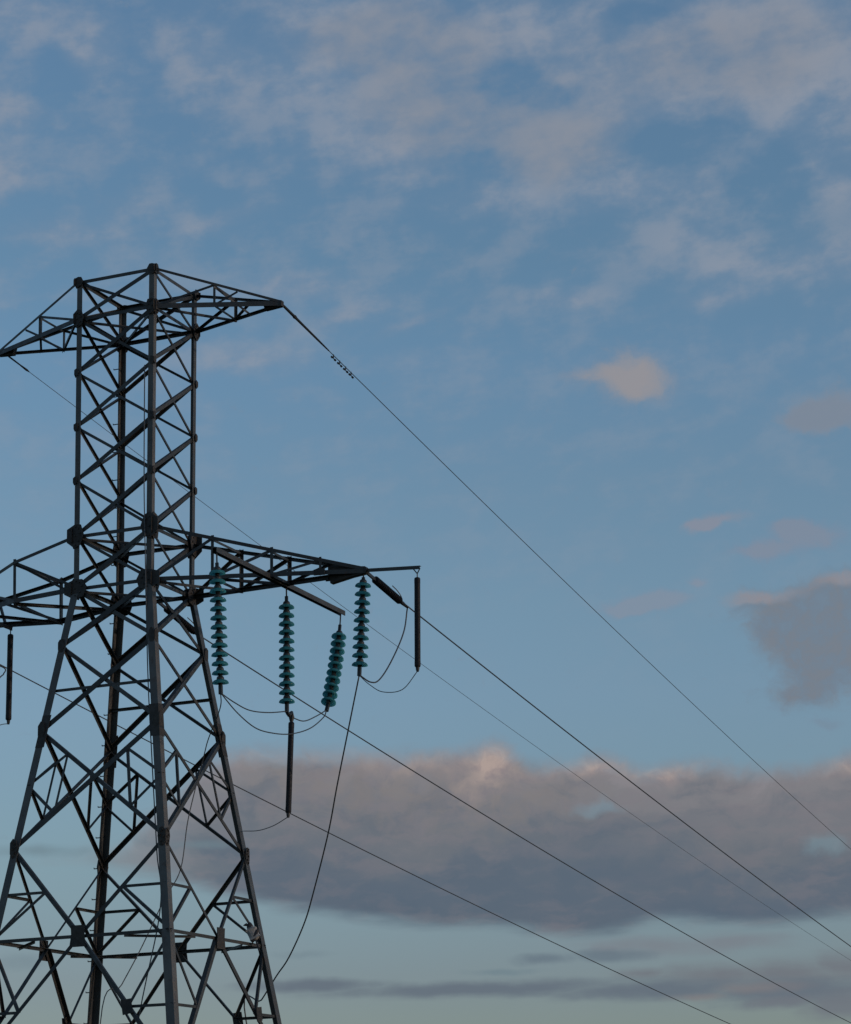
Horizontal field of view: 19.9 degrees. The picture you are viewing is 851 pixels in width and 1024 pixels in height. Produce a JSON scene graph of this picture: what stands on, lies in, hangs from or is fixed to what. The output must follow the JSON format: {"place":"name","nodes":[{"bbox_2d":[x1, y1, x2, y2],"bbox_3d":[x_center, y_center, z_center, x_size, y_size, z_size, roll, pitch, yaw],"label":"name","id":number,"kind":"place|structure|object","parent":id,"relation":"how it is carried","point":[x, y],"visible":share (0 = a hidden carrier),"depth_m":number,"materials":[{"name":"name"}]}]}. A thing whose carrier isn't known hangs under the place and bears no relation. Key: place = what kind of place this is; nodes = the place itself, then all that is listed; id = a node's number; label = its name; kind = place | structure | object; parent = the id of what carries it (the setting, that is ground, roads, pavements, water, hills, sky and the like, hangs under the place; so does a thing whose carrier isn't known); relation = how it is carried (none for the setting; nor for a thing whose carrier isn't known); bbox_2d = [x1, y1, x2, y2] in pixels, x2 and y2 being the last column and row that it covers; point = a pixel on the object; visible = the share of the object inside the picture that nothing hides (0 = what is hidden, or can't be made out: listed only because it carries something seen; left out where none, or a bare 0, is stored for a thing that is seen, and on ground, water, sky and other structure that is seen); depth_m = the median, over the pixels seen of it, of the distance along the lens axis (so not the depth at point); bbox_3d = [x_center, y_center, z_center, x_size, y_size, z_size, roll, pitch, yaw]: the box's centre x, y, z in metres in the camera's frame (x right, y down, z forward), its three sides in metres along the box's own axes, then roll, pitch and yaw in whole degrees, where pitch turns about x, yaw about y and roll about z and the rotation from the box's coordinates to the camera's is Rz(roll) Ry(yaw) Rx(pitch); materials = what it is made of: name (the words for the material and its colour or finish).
{"place":"outdoors","nodes":[
{"label":"outdoors","id":0,"kind":"place"},
{"bbox_2d":[0,0,850,1023],"label":"sky","id":1,"kind":"structure","parent":0,"point":[594,256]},
{"bbox_3d":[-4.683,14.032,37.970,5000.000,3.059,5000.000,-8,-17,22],"label":"ground","id":2,"kind":"structure","parent":0,"visible":0},
{"bbox_2d":[0,263,420,1023],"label":"lattice pylon","id":3,"kind":"object","parent":2,"relation":"on","point":[120,603],"visible":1,"depth_m":41.27,"materials":[{"name":"metal"}]},
{"bbox_2d":[5,626,12,724],"bbox_3d":[-7.290,2.851,42.533,0.104,1.766,0.115,7,-18,-28],"label":"surge arrester","id":4,"kind":"object","parent":3,"relation":"hanging from","point":[8,716],"visible":1,"depth_m":42.47,"materials":[{"name":"grey"}]},
{"bbox_2d":[138,365,160,1016],"bbox_3d":[-4.409,4.593,38.689,0.441,15.294,1.824,-1,-16,-2],"label":"earth cable","id":5,"kind":"object","parent":3,"relation":"attached to","point":[148,684],"visible":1,"depth_m":39.94,"materials":[{"name":"metal"}]},
{"bbox_2d":[158,603,195,634],"bbox_3d":[-4.348,1.915,42.919,0.175,0.390,1.658,-8,-17,22],"label":"tension insulator","id":6,"kind":"object","parent":3,"relation":"attached to","point":[189,627],"visible":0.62,"depth_m":42.92,"materials":[{"name":"grey"}]},
{"bbox_2d":[204,638,850,1022],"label":"conductor","id":7,"kind":"object","parent":6,"relation":"attached to","point":[502,825],"visible":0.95,"depth_m":54.93,"materials":[{"name":"metal"}]},
{"bbox_2d":[209,552,228,694],"bbox_3d":[-3.261,1.752,38.315,0.265,2.272,0.374,-8,-17,22],"label":"insulator string","id":8,"kind":"object","parent":3,"relation":"hanging from","point":[218,617],"visible":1,"depth_m":38.26,"materials":[{"name":"teal"}]},
{"bbox_2d":[100,695,221,1023],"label":"down lead","id":9,"kind":"object","parent":8,"relation":"hanging from","point":[182,857],"visible":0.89,"depth_m":38.90,"materials":[{"name":"metal"}]},
{"bbox_2d":[243,922,260,950],"bbox_3d":[-2.885,7.055,40.331,0.293,0.483,0.174,-2,-16,2],"label":"perched bird","id":10,"kind":"object","parent":3,"relation":"on","point":[252,932],"visible":1,"depth_m":40.28},
{"bbox_2d":[279,587,294,712],"bbox_3d":[-2.314,2.265,40.452,0.265,2.190,0.276,-8,-17,22],"label":"insulator string","id":11,"kind":"object","parent":3,"relation":"hanging from","point":[286,640],"visible":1,"depth_m":40.38,"materials":[{"name":"teal"}]},
{"bbox_2d":[223,694,286,712],"bbox_3d":[-2.750,3.121,39.099,0.019,0.228,2.323,-8,-17,22],"label":"jumper wire","id":12,"kind":"object","parent":11,"relation":"hanging from","point":[252,710],"visible":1,"depth_m":39.00,"materials":[{"name":"metal"}]},
{"bbox_2d":[285,711,293,817],"bbox_3d":[-2.234,4.152,40.012,0.100,1.801,0.247,-8,-17,22],"label":"surge arrester","id":13,"kind":"object","parent":11,"relation":"hanging from","point":[290,714],"visible":1,"depth_m":39.97,"materials":[{"name":"grey metal"}]},
{"bbox_2d":[243,817,286,831],"bbox_3d":[-2.684,5.238,40.410,0.049,0.104,1.744,7,-18,-28],"label":"jumper wire","id":14,"kind":"object","parent":13,"relation":"attached to","point":[270,826],"visible":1,"depth_m":40.10,"materials":[{"name":"metal"}]},
{"bbox_2d":[294,710,325,721],"bbox_3d":[-1.957,3.402,40.938,0.019,0.371,1.344,-8,-17,22],"label":"jumper wire","id":15,"kind":"object","parent":13,"relation":"attached to","point":[310,718],"visible":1,"depth_m":40.94,"materials":[{"name":"metal"}]},
{"bbox_2d":[321,614,345,711],"bbox_3d":[-1.593,2.581,42.105,0.265,1.903,0.703,-8,-17,22],"label":"insulator string","id":16,"kind":"object","parent":3,"relation":"hanging from","point":[333,672],"visible":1,"depth_m":42.06,"materials":[{"name":"teal"}]},
{"bbox_2d":[221,694,326,734],"bbox_3d":[-2.425,3.308,39.763,0.077,0.776,3.852,-8,-17,22],"label":"jumper wire","id":17,"kind":"object","parent":16,"relation":"hanging from","point":[271,732],"visible":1,"depth_m":39.35,"materials":[{"name":"metal"}]},
{"bbox_2d":[352,574,370,675],"bbox_3d":[-1.048,1.810,39.651,0.353,1.763,0.280,-8,-17,22],"label":"insulator string","id":18,"kind":"object","parent":3,"relation":"hanging from","point":[362,593],"visible":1,"depth_m":39.60,"materials":[{"name":"teal"}]},
{"bbox_2d":[244,676,359,1023],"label":"down lead","id":19,"kind":"object","parent":18,"relation":"hanging from","point":[323,850],"visible":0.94,"depth_m":40.11,"materials":[{"name":"metal"}]},
{"bbox_2d":[0,664,729,1023],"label":"conductor","id":20,"kind":"object","parent":3,"relation":"attached to","point":[372,854],"visible":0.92,"depth_m":56.23,"materials":[{"name":"metal"}]},
{"bbox_2d":[367,572,407,607],"bbox_3d":[-0.652,1.291,40.634,0.175,0.335,1.638,-8,-17,22],"label":"tension insulator","id":21,"kind":"object","parent":3,"relation":"attached to","point":[385,588],"visible":1,"depth_m":40.55,"materials":[{"name":"grey"}]},
{"bbox_2d":[361,608,407,682],"bbox_3d":[-0.701,2.177,40.373,0.047,1.519,1.719,-9,-18,26],"label":"jumper wire","id":22,"kind":"object","parent":21,"relation":"hanging from","point":[394,653],"visible":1,"depth_m":40.66,"materials":[{"name":"metal"}]},
{"bbox_2d":[406,605,850,946],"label":"conductor","id":23,"kind":"object","parent":21,"relation":"attached to","point":[612,767],"visible":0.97,"depth_m":49.41,"materials":[{"name":"metal"}]},
{"bbox_2d":[414,569,420,671],"bbox_3d":[-0.126,1.739,39.246,0.140,1.716,0.100,-8,-17,22],"label":"surge arrester","id":24,"kind":"object","parent":3,"relation":"hanging from","point":[417,663],"visible":1,"depth_m":39.20,"materials":[{"name":"grey"}]},
{"bbox_2d":[360,672,416,692],"bbox_3d":[-0.602,2.751,39.187,1.052,0.353,0.030,-8,-17,23],"label":"jumper wire","id":25,"kind":"object","parent":24,"relation":"attached to","point":[390,692],"visible":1,"depth_m":39.11,"materials":[{"name":"metal"}]},
{"bbox_2d":[9,357,849,959],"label":"earth wire","id":26,"kind":"object","parent":3,"relation":"attached to","point":[371,627],"visible":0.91,"depth_m":57.23,"materials":[{"name":"metal"}]},
{"bbox_2d":[283,305,850,848],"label":"earth wire","id":27,"kind":"object","parent":3,"relation":"attached to","point":[351,375],"visible":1,"depth_m":48.08,"materials":[{"name":"metal"}]}
]}

